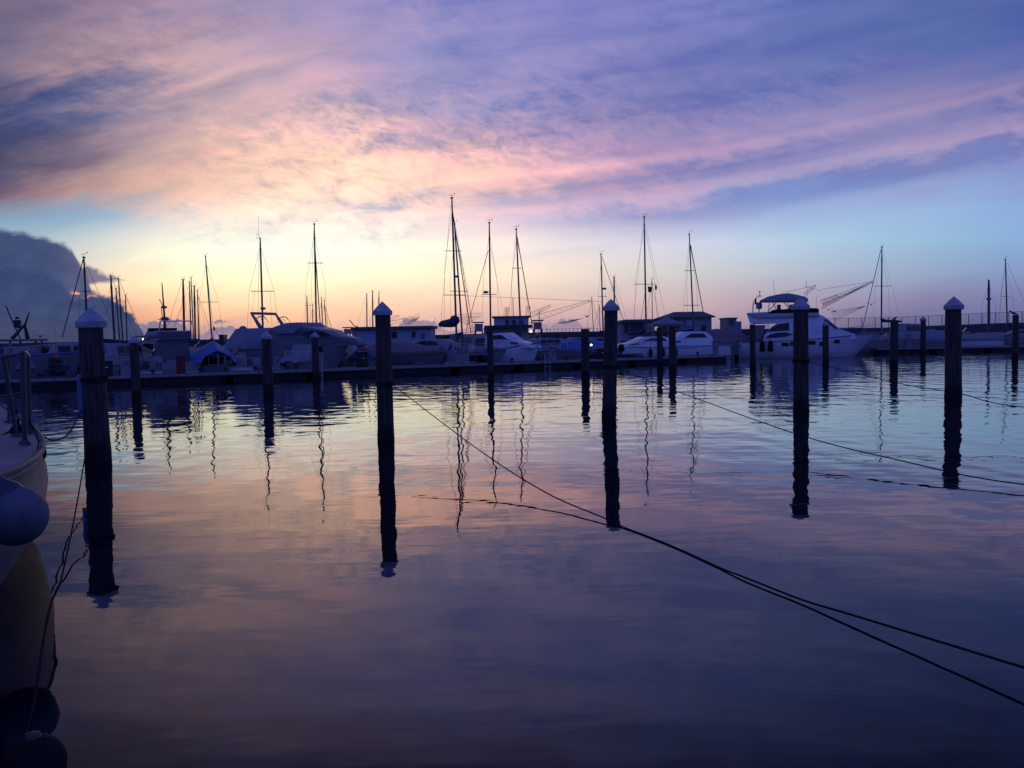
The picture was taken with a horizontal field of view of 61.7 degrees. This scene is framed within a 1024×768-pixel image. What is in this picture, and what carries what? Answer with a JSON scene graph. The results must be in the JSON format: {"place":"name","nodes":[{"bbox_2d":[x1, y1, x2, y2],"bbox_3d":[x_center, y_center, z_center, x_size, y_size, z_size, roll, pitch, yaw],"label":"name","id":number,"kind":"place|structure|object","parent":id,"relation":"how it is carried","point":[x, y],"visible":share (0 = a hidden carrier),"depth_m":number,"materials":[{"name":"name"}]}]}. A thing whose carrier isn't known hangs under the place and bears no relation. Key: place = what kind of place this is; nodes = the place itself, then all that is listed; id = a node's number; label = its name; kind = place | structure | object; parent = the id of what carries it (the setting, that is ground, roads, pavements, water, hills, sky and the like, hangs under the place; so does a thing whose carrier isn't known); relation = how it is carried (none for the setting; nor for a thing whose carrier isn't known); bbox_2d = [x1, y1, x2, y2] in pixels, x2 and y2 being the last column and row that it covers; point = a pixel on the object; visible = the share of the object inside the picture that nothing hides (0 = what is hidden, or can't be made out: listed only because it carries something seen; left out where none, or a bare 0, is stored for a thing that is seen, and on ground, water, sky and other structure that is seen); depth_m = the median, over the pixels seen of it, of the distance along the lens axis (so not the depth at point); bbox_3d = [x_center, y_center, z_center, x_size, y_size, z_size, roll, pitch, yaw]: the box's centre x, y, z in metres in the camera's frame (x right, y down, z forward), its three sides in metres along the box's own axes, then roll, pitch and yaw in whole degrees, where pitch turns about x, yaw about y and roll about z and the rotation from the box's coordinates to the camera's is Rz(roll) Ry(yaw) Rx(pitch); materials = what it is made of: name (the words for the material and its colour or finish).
{"place":"outdoors","nodes":[
{"label":"outdoors","id":0,"kind":"place"},
{"bbox_2d":[349,320,437,343],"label":"flat roofed building","id":1,"kind":"structure","parent":0,"point":[409,334],"depth_m":117.78,"materials":[{"name":"white paint"}]},
{"bbox_2d":[0,351,1023,767],"bbox_3d":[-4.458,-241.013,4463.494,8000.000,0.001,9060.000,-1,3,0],"label":"water","id":2,"kind":"structure","parent":0,"point":[300,573],"depth_m":7.61,"materials":[{"name":"blue liquid"}]},
{"bbox_2d":[0,350,47,584],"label":"motor boat","id":3,"kind":"object","parent":2,"relation":"on","point":[23,452],"visible":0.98,"depth_m":8.61,"materials":[{"name":"beige paint"}]},
{"bbox_2d":[0,475,49,545],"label":"ball fender","id":4,"kind":"object","parent":3,"relation":"hanging from","point":[24,514],"visible":1,"depth_m":6.49,"materials":[{"name":"plastic"}]},
{"bbox_2d":[25,381,90,733],"bbox_3d":[-4.956,0.934,9.680,0.121,1.469,12.374,-2,3,-24],"label":"mooring rope","id":5,"kind":"object","parent":3,"relation":"attached to","point":[37,680],"visible":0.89,"depth_m":6.86,"materials":[{"name":"fabric"}]},
{"bbox_2d":[0,730,67,767],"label":"mooring buoy","id":6,"kind":"object","parent":2,"relation":"on","point":[35,749],"visible":1,"depth_m":4.04,"materials":[{"name":"plastic"}]},
{"bbox_2d":[0,306,78,385],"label":"fishing trawler","id":7,"kind":"object","parent":2,"relation":"on","point":[39,360],"visible":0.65,"depth_m":45.65,"materials":[{"name":"grey paint"}]},
{"bbox_2d":[10,343,141,381],"bbox_3d":[-23.972,-1.436,47.081,6.525,3.531,2.563,-3,4,-30],"label":"motorboat","id":8,"kind":"object","parent":2,"relation":"on","point":[62,347],"visible":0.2,"depth_m":46.05,"materials":[{"name":"white paint"}]},
{"bbox_2d":[75,307,111,462],"bbox_3d":[-7.544,0.607,15.528,0.528,3.978,0.520,-1,3,0],"label":"piling","id":9,"kind":"object","parent":2,"relation":"in","point":[90,323],"visible":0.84,"depth_m":15.34,"materials":[{"name":"wood"}]},
{"bbox_2d":[28,410,81,440],"bbox_3d":[-6.644,0.530,12.744,0.043,0.510,6.679,-2,3,-22],"label":"mooring rope","id":10,"kind":"object","parent":9,"relation":"attached to","point":[31,425],"visible":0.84,"depth_m":11.93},
{"bbox_2d":[62,252,127,342],"bbox_3d":[-25.119,-3.812,50.678,2.612,7.926,8.529,1,4,35],"label":"sailing yacht","id":11,"kind":"object","parent":2,"relation":"on","point":[85,291],"visible":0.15,"depth_m":50.53,"materials":[{"name":"white paint"}]},
{"bbox_2d":[78,326,148,374],"bbox_3d":[-22.310,-1.506,48.349,2.563,3.471,5.528,0,3,20],"label":"motorboat","id":12,"kind":"object","parent":2,"relation":"on","point":[112,351],"visible":0.23,"depth_m":47.34,"materials":[{"name":"white paint"}]},
{"bbox_2d":[106,275,136,338],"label":"sailing yacht","id":13,"kind":"object","parent":2,"relation":"on","point":[112,308],"visible":0.1,"depth_m":87.56,"materials":[{"name":"white paint"}]},
{"bbox_2d":[107,288,141,342],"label":"sailing yacht","id":14,"kind":"object","parent":2,"relation":"on","point":[116,305],"visible":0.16,"depth_m":89.64,"materials":[{"name":"white paint"}]},
{"bbox_2d":[115,278,141,339],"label":"sailing yacht","id":15,"kind":"object","parent":2,"relation":"on","point":[120,308],"visible":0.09,"depth_m":92.57,"materials":[{"name":"white paint"}]},
{"bbox_2d":[117,295,140,341],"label":"sailing yacht","id":16,"kind":"object","parent":2,"relation":"on","point":[126,321],"visible":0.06,"depth_m":94.68,"materials":[{"name":"white paint"}]},
{"bbox_2d":[128,335,141,397],"bbox_3d":[-14.684,-0.071,33.461,0.432,3.644,0.425,-1,3,0],"label":"piling","id":17,"kind":"object","parent":2,"relation":"in","point":[133,341],"visible":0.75,"depth_m":33.31,"materials":[{"name":"wood"}]},
{"bbox_2d":[135,284,200,372],"bbox_3d":[-21.072,-2.993,51.266,3.003,6.076,7.224,-3,4,-38],"label":"motorboat","id":18,"kind":"object","parent":2,"relation":"on","point":[169,344],"visible":0.55,"depth_m":49.67,"materials":[{"name":"white paint"}]},
{"bbox_2d":[139,348,204,373],"bbox_3d":[-19.923,-0.936,48.807,4.678,2.195,1.763,-3,4,-30],"label":"dinghy","id":19,"kind":"object","parent":2,"relation":"on","point":[153,360],"visible":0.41,"depth_m":48.29,"materials":[{"name":"white paint"}]},
{"bbox_2d":[176,279,193,346],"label":"sailing yacht","id":20,"kind":"object","parent":2,"relation":"on","point":[190,305],"visible":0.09,"depth_m":93.59,"materials":[{"name":"white paint"}]},
{"bbox_2d":[167,279,205,342],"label":"sailing yacht","id":21,"kind":"object","parent":2,"relation":"on","point":[183,307],"visible":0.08,"depth_m":87.60,"materials":[{"name":"white paint"}]},
{"bbox_2d":[189,290,213,345],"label":"sailing yacht","id":22,"kind":"object","parent":2,"relation":"on","point":[198,317],"visible":0.09,"depth_m":94.64,"materials":[{"name":"white paint"}]},
{"bbox_2d":[188,284,216,345],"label":"sailing yacht","id":23,"kind":"object","parent":2,"relation":"on","point":[194,305],"visible":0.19,"depth_m":91.65,"materials":[{"name":"white paint"}]},
{"bbox_2d":[189,347,224,364],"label":"motorboat","id":24,"kind":"object","parent":2,"relation":"on","point":[192,350],"visible":0.13,"depth_m":52.34,"materials":[{"name":"white paint"}]},
{"bbox_2d":[199,252,227,349],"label":"sailing yacht","id":25,"kind":"object","parent":2,"relation":"on","point":[210,313],"visible":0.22,"depth_m":77.59,"materials":[{"name":"white paint"}]},
{"bbox_2d":[188,341,240,378],"bbox_3d":[-17.801,-1.277,51.084,3.000,2.550,5.671,-3,3,-25],"label":"motorboat","id":26,"kind":"object","parent":2,"relation":"on","point":[207,349],"visible":0.72,"depth_m":49.34,"materials":[{"name":"fabric"}]},
{"bbox_2d":[211,346,286,370],"bbox_3d":[-16.031,-1.173,51.371,5.278,2.245,1.963,-4,4,-40],"label":"motorboat","id":27,"kind":"object","parent":2,"relation":"on","point":[246,363],"visible":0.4,"depth_m":50.93,"materials":[{"name":"white paint"}]},
{"bbox_2d":[247,216,277,327],"bbox_3d":[-17.956,-6.178,61.117,2.762,11.250,10.471,-3,3,-25],"label":"sailing yacht","id":28,"kind":"object","parent":2,"relation":"on","point":[262,308],"visible":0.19,"depth_m":60.38,"materials":[{"name":"white paint"}]},
{"bbox_2d":[260,331,272,392],"bbox_3d":[-10.162,-0.328,35.659,0.493,3.751,0.486,-1,3,0],"label":"piling","id":29,"kind":"object","parent":2,"relation":"in","point":[266,337],"visible":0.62,"depth_m":35.49,"materials":[{"name":"wood"}]},
{"bbox_2d":[213,312,362,368],"bbox_3d":[-14.344,-2.518,55.718,10.755,4.396,3.486,0,3,24],"label":"covered motor yacht","id":30,"kind":"object","parent":2,"relation":"on","point":[334,343],"visible":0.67,"depth_m":54.36,"materials":[{"name":"white paint"}]},
{"bbox_2d":[280,344,342,368],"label":"motorboat","id":31,"kind":"object","parent":2,"relation":"on","point":[300,356],"visible":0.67,"depth_m":52.34,"materials":[{"name":"white paint"}]},
{"bbox_2d":[310,332,319,379],"bbox_3d":[-10.678,-0.947,46.666,0.473,3.808,0.466,-1,3,0],"label":"piling","id":32,"kind":"object","parent":2,"relation":"in","point":[314,336],"visible":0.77,"depth_m":46.48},
{"bbox_2d":[305,220,350,366],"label":"sailing yacht","id":33,"kind":"object","parent":2,"relation":"on","point":[345,355],"visible":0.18,"depth_m":65.15,"materials":[{"name":"white paint"}]},
{"bbox_2d":[344,331,375,366],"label":"motorboat","id":34,"kind":"object","parent":2,"relation":"on","point":[350,359],"visible":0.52,"depth_m":54.83,"materials":[{"name":"blue paint"}]},
{"bbox_2d":[0,355,730,389],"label":"floating dock","id":35,"kind":"object","parent":2,"relation":"on","point":[71,381],"visible":0.56,"depth_m":50.52,"materials":[{"name":"grey wood"}]},
{"bbox_2d":[41,355,69,376],"bbox_3d":[-23.386,-0.935,43.791,1.476,1.112,1.100,-3,4,-29],"label":"net heap","id":36,"kind":"object","parent":35,"relation":"on","point":[55,367],"visible":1,"depth_m":43.62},
{"bbox_2d":[105,360,112,375],"bbox_3d":[-21.057,-0.817,44.553,0.600,0.841,0.500,-3,4,-29],"label":"dock locker","id":37,"kind":"object","parent":35,"relation":"on","point":[109,367],"visible":0.56,"depth_m":44.41,"materials":[{"name":"grey paint"}]},
{"bbox_2d":[118,353,130,375],"bbox_3d":[-20.244,-1.018,44.943,0.632,1.170,0.522,-3,4,-29],"label":"service pedestal","id":38,"kind":"object","parent":35,"relation":"on","point":[124,359],"visible":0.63,"depth_m":44.73,"materials":[{"name":"white paint"}]},
{"bbox_2d":[175,356,185,373],"bbox_3d":[-17.874,-1.029,46.274,0.480,0.960,0.460,-3,4,-29],"label":"dock cabinet","id":39,"kind":"object","parent":35,"relation":"on","point":[180,365],"visible":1,"depth_m":46.09,"materials":[{"name":"red paint"}]},
{"bbox_2d":[273,353,279,370],"bbox_3d":[-13.390,-1.253,48.783,0.345,0.970,0.285,-3,4,-29],"label":"service pedestal","id":40,"kind":"object","parent":35,"relation":"on","point":[276,358],"visible":0.96,"depth_m":48.67,"materials":[{"name":"white paint"}]},
{"bbox_2d":[356,351,367,367],"bbox_3d":[-8.960,-1.478,51.319,0.600,0.978,0.500,-3,4,-29],"label":"dock locker","id":41,"kind":"object","parent":35,"relation":"on","point":[362,359],"visible":0.98,"depth_m":51.12,"materials":[{"name":"grey paint"}]},
{"bbox_2d":[460,343,469,363],"bbox_3d":[-2.981,-1.938,54.601,0.483,1.320,0.399,-3,4,-29],"label":"service pedestal","id":42,"kind":"object","parent":35,"relation":"on","point":[464,353],"visible":1,"depth_m":54.45,"materials":[{"name":"white paint"}]},
{"bbox_2d":[549,346,555,360],"bbox_3d":[2.756,-2.045,57.820,0.414,0.970,0.342,-3,4,-29],"label":"service pedestal","id":43,"kind":"object","parent":35,"relation":"on","point":[552,353],"visible":1,"depth_m":57.69,"materials":[{"name":"white paint"}]},
{"bbox_2d":[712,341,718,354],"bbox_3d":[15.395,-2.714,64.891,0.437,1.070,0.361,-3,4,-29],"label":"service pedestal","id":44,"kind":"object","parent":35,"relation":"on","point":[715,347],"visible":0.94,"depth_m":64.78,"materials":[{"name":"white paint"}]},
{"bbox_2d":[373,302,394,440],"bbox_3d":[-2.649,0.333,17.865,0.411,4.089,0.405,-1,3,0],"label":"piling","id":45,"kind":"object","parent":2,"relation":"in","point":[382,313],"visible":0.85,"depth_m":17.72,"materials":[{"name":"wood"}]},
{"bbox_2d":[392,384,1023,668],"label":"mooring rope","id":46,"kind":"object","parent":45,"relation":"attached to","point":[918,635],"visible":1,"depth_m":6.87,"materials":[{"name":"fabric"}]},
{"bbox_2d":[357,341,447,364],"bbox_3d":[-7.745,-1.802,59.042,8.476,2.360,2.863,1,4,35],"label":"motorboat","id":47,"kind":"object","parent":2,"relation":"on","point":[403,353],"visible":0.38,"depth_m":57.08,"materials":[{"name":"grey paint"}]},
{"bbox_2d":[414,326,476,360],"bbox_3d":[-5.712,-2.599,60.507,8.022,3.717,2.763,1,4,28],"label":"motorboat","id":48,"kind":"object","parent":2,"relation":"on","point":[445,344],"visible":0.08,"depth_m":59.40,"materials":[{"name":"white paint"}]},
{"bbox_2d":[439,220,474,342],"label":"sailing yacht","id":49,"kind":"object","parent":2,"relation":"on","point":[449,335],"visible":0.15,"depth_m":65.83,"materials":[{"name":"white paint"}]},
{"bbox_2d":[443,344,483,363],"bbox_3d":[-3.739,-1.664,57.597,3.680,2.095,1.563,-1,3,8],"label":"tender","id":50,"kind":"object","parent":2,"relation":"on","point":[452,356],"visible":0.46,"depth_m":57.27,"materials":[{"name":"white paint"}]},
{"bbox_2d":[438,193,506,361],"bbox_3d":[-3.995,-7.099,60.604,9.529,12.628,2.912,2,4,42],"label":"sailing yacht","id":51,"kind":"object","parent":2,"relation":"on","point":[453,321],"visible":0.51,"depth_m":60.34,"materials":[{"name":"white paint"}]},
{"bbox_2d":[458,324,486,344],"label":"motorboat","id":52,"kind":"object","parent":2,"relation":"on","point":[469,339],"visible":0.12,"depth_m":73.01,"materials":[{"name":"grey paint"}]},
{"bbox_2d":[469,338,494,361],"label":"motorboat","id":53,"kind":"object","parent":2,"relation":"on","point":[479,346],"visible":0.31,"depth_m":59.27,"materials":[{"name":"white paint"}]},
{"bbox_2d":[460,218,519,345],"bbox_3d":[-1.652,-6.621,63.718,8.529,11.249,2.612,-4,4,-40],"label":"sailing yacht","id":54,"kind":"object","parent":2,"relation":"on","point":[485,292],"visible":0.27,"depth_m":63.59,"materials":[{"name":"white paint"}]},
{"bbox_2d":[487,327,493,377],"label":"piling","id":55,"kind":"object","parent":2,"relation":"in","point":[490,360],"visible":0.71,"depth_m":44.97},
{"bbox_2d":[0,322,1023,353],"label":"breakwater wall","id":56,"kind":"structure","parent":2,"relation":"in","point":[982,328],"depth_m":124.22,"materials":[{"name":"concrete"}]},
{"bbox_2d":[755,311,1023,327],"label":"wire fence","id":57,"kind":"object","parent":56,"relation":"on","point":[932,319],"visible":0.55,"depth_m":120.70,"materials":[{"name":"metal"}]},
{"bbox_2d":[485,318,541,361],"bbox_3d":[-0.472,-2.921,61.352,5.628,4.076,2.663,1,4,28],"label":"motorboat","id":58,"kind":"object","parent":2,"relation":"on","point":[519,348],"visible":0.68,"depth_m":60.11,"materials":[{"name":"white paint"}]},
{"bbox_2d":[507,225,567,360],"bbox_3d":[0.646,-6.421,63.811,8.529,10.754,2.612,2,4,40],"label":"sailing yacht","id":59,"kind":"object","parent":2,"relation":"on","point":[560,354],"visible":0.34,"depth_m":63.34,"materials":[{"name":"white paint"}]},
{"bbox_2d":[528,327,563,359],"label":"motorboat","id":60,"kind":"object","parent":2,"relation":"on","point":[544,341],"visible":0.12,"depth_m":64.49,"materials":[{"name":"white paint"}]},
{"bbox_2d":[581,329,589,377],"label":"piling","id":61,"kind":"object","parent":2,"relation":"in","point":[585,368],"visible":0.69,"depth_m":42.40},
{"bbox_2d":[560,339,623,359],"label":"motorboat","id":62,"kind":"object","parent":2,"relation":"on","point":[574,349],"visible":0.27,"depth_m":64.59,"materials":[{"name":"white paint"}]},
{"bbox_2d":[578,254,628,340],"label":"sailing yacht","id":63,"kind":"object","parent":2,"relation":"on","point":[598,332],"visible":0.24,"depth_m":81.66,"materials":[{"name":"white paint"}]},
{"bbox_2d":[602,299,619,419],"bbox_3d":[2.450,-0.020,21.499,0.540,4.211,0.419,-1,3,0],"label":"piling","id":64,"kind":"object","parent":2,"relation":"in","point":[611,307],"visible":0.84,"depth_m":21.32,"materials":[{"name":"wood"}]},
{"bbox_2d":[617,368,1023,484],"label":"mooring rope","id":65,"kind":"object","parent":64,"relation":"attached to","point":[837,445],"visible":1,"depth_m":13.63,"materials":[{"name":"fabric"}]},
{"bbox_2d":[589,346,641,358],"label":"motorboat","id":66,"kind":"object","parent":2,"relation":"on","point":[624,355],"visible":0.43,"depth_m":63.66,"materials":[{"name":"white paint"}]},
{"bbox_2d":[619,213,666,342],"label":"sailing yacht","id":67,"kind":"object","parent":2,"relation":"on","point":[640,332],"visible":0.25,"depth_m":72.01,"materials":[{"name":"white paint"}]},
{"bbox_2d":[603,327,696,356],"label":"motorboat","id":68,"kind":"object","parent":2,"relation":"on","point":[639,345],"visible":0.51,"depth_m":65.84,"materials":[{"name":"white paint"}]},
{"bbox_2d":[656,328,662,366],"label":"piling","id":69,"kind":"object","parent":2,"relation":"in","point":[659,348],"visible":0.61,"depth_m":55.81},
{"bbox_2d":[669,326,676,370],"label":"piling","id":70,"kind":"object","parent":2,"relation":"in","point":[672,348],"visible":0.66,"depth_m":49.54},
{"bbox_2d":[663,230,741,358],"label":"sailing yacht","id":71,"kind":"object","parent":2,"relation":"on","point":[734,349],"visible":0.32,"depth_m":71.75,"materials":[{"name":"white paint"}]},
{"bbox_2d":[676,322,733,358],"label":"motorboat","id":72,"kind":"object","parent":2,"relation":"on","point":[701,341],"visible":0.4,"depth_m":68.81,"materials":[{"name":"white paint"}]},
{"bbox_2d":[706,328,756,357],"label":"motorboat","id":73,"kind":"object","parent":2,"relation":"on","point":[734,337],"visible":0.2,"depth_m":73.28,"materials":[{"name":"blue paint"}]},
{"bbox_2d":[750,324,755,366],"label":"piling","id":74,"kind":"object","parent":2,"relation":"in","point":[752,348],"visible":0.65,"depth_m":53.00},
{"bbox_2d":[791,297,809,410],"bbox_3d":[7.675,-0.194,22.797,0.498,4.223,0.476,-1,3,0],"label":"piling","id":75,"kind":"object","parent":2,"relation":"in","point":[800,306],"visible":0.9,"depth_m":22.63,"materials":[{"name":"wood"}]},
{"bbox_2d":[810,362,1023,406],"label":"mooring rope","id":76,"kind":"object","parent":75,"relation":"attached to","point":[921,387],"visible":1,"depth_m":19.37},
{"bbox_2d":[735,281,882,358],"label":"flybridge yacht","id":77,"kind":"object","parent":2,"relation":"on","point":[842,343],"visible":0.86,"depth_m":69.26,"materials":[{"name":"white paint"}]},
{"bbox_2d":[822,321,829,363],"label":"piling","id":78,"kind":"object","parent":2,"relation":"in","point":[825,341],"visible":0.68,"depth_m":54.97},
{"bbox_2d":[783,282,872,318],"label":"lift net rig","id":79,"kind":"object","parent":2,"relation":"on","point":[857,289],"visible":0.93,"depth_m":130.66,"materials":[{"name":"grey paint"}]},
{"bbox_2d":[861,244,901,340],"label":"sailing yacht","id":80,"kind":"object","parent":2,"relation":"on","point":[882,319],"visible":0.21,"depth_m":91.49,"materials":[{"name":"white paint"}]},
{"bbox_2d":[858,332,919,352],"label":"motorboat","id":81,"kind":"object","parent":2,"relation":"on","point":[876,343],"visible":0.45,"depth_m":79.21,"materials":[{"name":"white paint"}]},
{"bbox_2d":[889,321,898,365],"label":"piling","id":82,"kind":"object","parent":2,"relation":"in","point":[894,325],"visible":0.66,"depth_m":50.05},
{"bbox_2d":[880,321,927,346],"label":"motorboat","id":83,"kind":"object","parent":2,"relation":"on","point":[907,327],"visible":0.34,"depth_m":84.02,"materials":[{"name":"white paint"}]},
{"bbox_2d":[920,316,926,352],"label":"piling","id":84,"kind":"object","parent":2,"relation":"in","point":[923,319],"visible":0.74,"depth_m":76.14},
{"bbox_2d":[926,329,944,346],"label":"motorboat","id":85,"kind":"object","parent":2,"relation":"on","point":[935,338],"visible":0.23,"depth_m":84.96,"materials":[{"name":"white paint"}]},
{"bbox_2d":[870,345,1023,352],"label":"floating dock","id":86,"kind":"object","parent":2,"relation":"on","point":[964,349],"visible":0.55,"depth_m":78.53,"materials":[{"name":"grey wood"}]},
{"bbox_2d":[904,334,911,347],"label":"service pedestal","id":87,"kind":"object","parent":86,"relation":"on","point":[908,338],"visible":1,"depth_m":78.51,"materials":[{"name":"white paint"}]},
{"bbox_2d":[943,296,963,396],"bbox_3d":[13.686,-0.556,26.599,0.588,4.311,0.579,-1,3,0],"label":"piling","id":88,"kind":"object","parent":2,"relation":"in","point":[953,306],"visible":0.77,"depth_m":26.40,"materials":[{"name":"wood"}]},
{"bbox_2d":[962,332,1005,345],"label":"motorboat","id":89,"kind":"object","parent":2,"relation":"on","point":[983,339],"visible":0.43,"depth_m":83.93,"materials":[{"name":"white paint"}]},
{"bbox_2d":[980,280,997,332],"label":"sailing yacht","id":90,"kind":"object","parent":2,"relation":"on","point":[988,298],"visible":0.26,"depth_m":95.67,"materials":[{"name":"white paint"}]},
{"bbox_2d":[996,321,1023,345],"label":"motorboat","id":91,"kind":"object","parent":2,"relation":"on","point":[1007,336],"visible":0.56,"depth_m":83.31,"materials":[{"name":"white paint"}]},
{"bbox_2d":[998,256,1023,331],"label":"sailing yacht","id":92,"kind":"object","parent":2,"relation":"on","point":[1007,323],"visible":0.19,"depth_m":91.67,"materials":[{"name":"white paint"}]},
{"bbox_2d":[1011,315,1018,356],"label":"piling","id":93,"kind":"object","parent":2,"relation":"in","point":[1015,335],"visible":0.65,"depth_m":61.65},
{"bbox_2d":[0,0,1023,342],"label":"sky","id":94,"kind":"structure","parent":0,"point":[794,141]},
{"bbox_2d":[484,307,541,340],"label":"stilt house","id":95,"kind":"structure","parent":0,"point":[512,324],"depth_m":115.71,"materials":[{"name":"paint"}]},
{"bbox_2d":[595,348,603,358],"bbox_3d":[6.152,-2.121,59.781,0.600,0.784,0.500,-3,4,-29],"label":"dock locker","id":96,"kind":"object","parent":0,"point":[599,353],"visible":0.8,"depth_m":59.58,"materials":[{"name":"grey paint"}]},
{"bbox_2d":[617,319,680,337],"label":"dark shed","id":97,"kind":"structure","parent":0,"point":[631,325],"depth_m":111.70,"materials":[{"name":"grey paint"}]},
{"bbox_2d":[648,316,685,336],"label":"canvas canopy","id":98,"kind":"object","parent":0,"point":[668,323],"visible":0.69,"depth_m":90.42,"materials":[{"name":"fabric"}]},
{"bbox_2d":[655,311,715,336],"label":"gable roofed house","id":99,"kind":"structure","parent":0,"point":[699,321],"depth_m":111.78,"materials":[{"name":"grey paint"}]},
{"bbox_2d":[719,317,740,331],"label":"block house","id":100,"kind":"structure","parent":0,"point":[733,324],"depth_m":117.81,"materials":[{"name":"grey paint"}]},
{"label":"quay","id":101,"kind":"structure","parent":0,"visible":0},
{"bbox_2d":[449,313,483,333],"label":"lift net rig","id":102,"kind":"object","parent":101,"relation":"on","point":[478,327],"visible":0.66,"depth_m":148.37,"materials":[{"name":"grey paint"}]},
{"bbox_2d":[456,295,601,337],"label":"lift net rig","id":103,"kind":"object","parent":101,"relation":"on","point":[536,326],"visible":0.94,"depth_m":125.81,"materials":[{"name":"grey paint"}]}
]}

